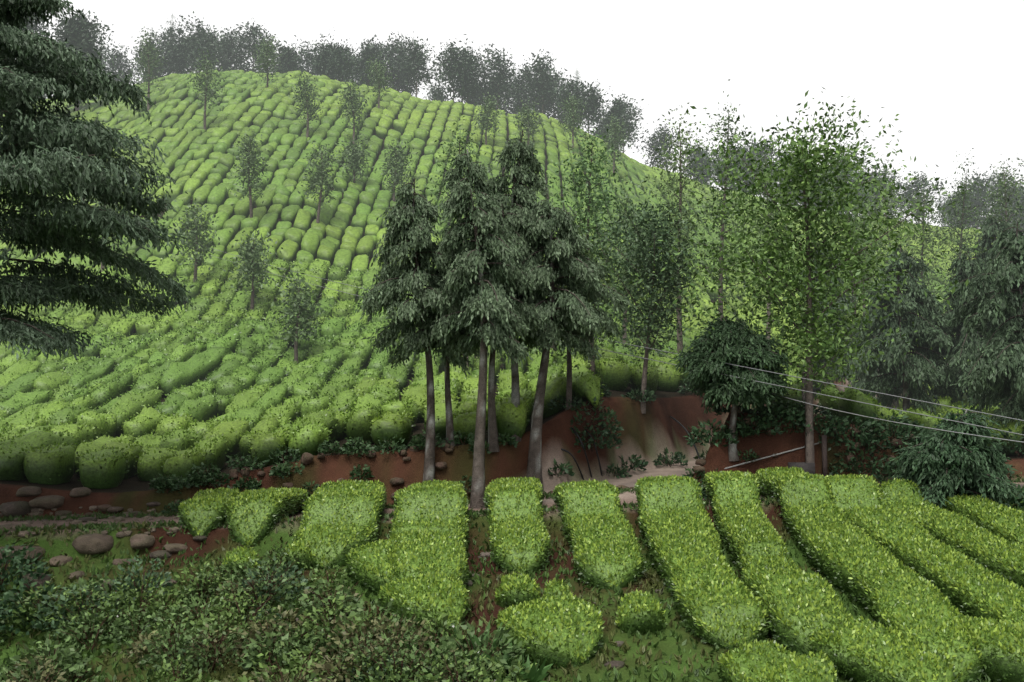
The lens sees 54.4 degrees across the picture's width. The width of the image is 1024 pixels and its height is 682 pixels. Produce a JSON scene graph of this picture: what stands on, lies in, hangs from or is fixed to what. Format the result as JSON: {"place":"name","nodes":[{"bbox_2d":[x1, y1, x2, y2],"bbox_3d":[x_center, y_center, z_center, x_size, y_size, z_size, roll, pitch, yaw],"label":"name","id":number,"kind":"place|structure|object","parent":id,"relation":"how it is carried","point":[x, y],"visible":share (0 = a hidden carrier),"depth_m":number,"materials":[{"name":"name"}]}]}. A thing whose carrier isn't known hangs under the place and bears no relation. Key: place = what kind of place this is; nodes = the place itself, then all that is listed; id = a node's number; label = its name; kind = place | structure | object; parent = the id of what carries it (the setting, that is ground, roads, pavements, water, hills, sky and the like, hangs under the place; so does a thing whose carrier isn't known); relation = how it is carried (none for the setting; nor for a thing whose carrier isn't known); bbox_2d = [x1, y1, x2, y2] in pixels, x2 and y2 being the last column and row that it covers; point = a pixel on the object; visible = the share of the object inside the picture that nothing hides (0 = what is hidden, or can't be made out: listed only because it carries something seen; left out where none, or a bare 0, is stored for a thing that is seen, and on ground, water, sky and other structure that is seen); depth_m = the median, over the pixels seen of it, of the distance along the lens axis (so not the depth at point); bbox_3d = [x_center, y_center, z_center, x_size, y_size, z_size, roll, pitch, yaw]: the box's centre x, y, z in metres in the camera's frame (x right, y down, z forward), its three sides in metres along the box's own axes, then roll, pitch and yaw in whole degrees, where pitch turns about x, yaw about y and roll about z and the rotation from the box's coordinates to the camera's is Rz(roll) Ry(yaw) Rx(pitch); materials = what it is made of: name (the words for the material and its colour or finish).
{"place":"outdoors","nodes":[
{"label":"outdoors","id":0,"kind":"place"},
{"bbox_2d":[0,112,1023,681],"bbox_3d":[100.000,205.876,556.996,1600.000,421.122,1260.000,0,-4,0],"label":"ground","id":1,"kind":"structure","parent":0,"point":[652,432],"depth_m":28.29,"materials":[{"name":"brown soil"}]},
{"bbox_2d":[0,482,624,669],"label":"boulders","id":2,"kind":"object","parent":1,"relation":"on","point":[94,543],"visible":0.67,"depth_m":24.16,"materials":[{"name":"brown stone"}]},
{"bbox_2d":[0,70,996,388],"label":"tea bushes","id":3,"kind":"object","parent":1,"relation":"on","point":[194,166],"depth_m":80.06,"materials":[{"name":"green plant"}]},
{"bbox_2d":[0,251,969,385],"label":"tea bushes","id":4,"kind":"object","parent":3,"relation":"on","point":[156,338],"visible":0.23,"depth_m":56.31,"materials":[{"name":"green plant"}]},
{"bbox_2d":[0,9,1023,234],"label":"tree foliage","id":5,"kind":"object","parent":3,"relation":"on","point":[330,63],"visible":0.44,"depth_m":132.06,"materials":[{"name":"green plant"}]},
{"bbox_2d":[0,327,1023,488],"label":"tea bushes","id":6,"kind":"object","parent":1,"relation":"on","point":[112,476],"depth_m":36.67,"materials":[{"name":"green plant"}]},
{"bbox_2d":[0,382,1023,681],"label":"weedy shrub","id":7,"kind":"object","parent":1,"relation":"on","point":[52,610],"depth_m":19.70,"materials":[{"name":"green plant"}]},
{"bbox_2d":[0,0,1023,508],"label":"tree foliage","id":8,"kind":"object","parent":1,"relation":"on","point":[52,162],"visible":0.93,"depth_m":27.57,"materials":[{"name":"green plant"}]},
{"bbox_2d":[0,24,1023,508],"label":"trunks","id":9,"kind":"object","parent":1,"relation":"on","point":[486,384],"visible":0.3,"depth_m":29.42,"materials":[{"name":"brown plant"}]},
{"bbox_2d":[68,12,1023,408],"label":"tree foliage","id":10,"kind":"object","parent":9,"relation":"attached to","point":[638,254],"visible":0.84,"depth_m":33.91,"materials":[{"name":"green plant"}]},
{"bbox_2d":[0,467,1023,681],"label":"grass tufts","id":11,"kind":"object","parent":1,"relation":"on","point":[603,658],"visible":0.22,"depth_m":21.65,"materials":[{"name":"green plant"}]},
{"bbox_2d":[27,407,1023,663],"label":"small rocks","id":12,"kind":"object","parent":1,"relation":"on","point":[309,457],"visible":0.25,"depth_m":28.42,"materials":[{"name":"stone"}]},
{"bbox_2d":[177,466,1023,681],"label":"tea hedge rows","id":13,"kind":"object","parent":1,"relation":"on","point":[768,478],"depth_m":21.38,"materials":[{"name":"green plant"}]},
{"bbox_2d":[561,416,818,479],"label":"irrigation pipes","id":14,"kind":"object","parent":1,"relation":"on","point":[573,457],"visible":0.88,"depth_m":30.69,"materials":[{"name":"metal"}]},
{"bbox_2d":[788,372,899,475],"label":"fence posts","id":15,"kind":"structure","parent":1,"relation":"on","point":[808,467],"depth_m":29.34,"materials":[{"name":"wood"}]},
{"bbox_2d":[38,0,1023,228],"label":"sky","id":16,"kind":"structure","parent":0,"point":[952,71],"materials":[{"name":"white"}]},
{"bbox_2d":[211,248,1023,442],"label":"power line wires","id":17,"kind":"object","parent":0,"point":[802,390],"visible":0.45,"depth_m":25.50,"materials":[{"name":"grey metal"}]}
]}

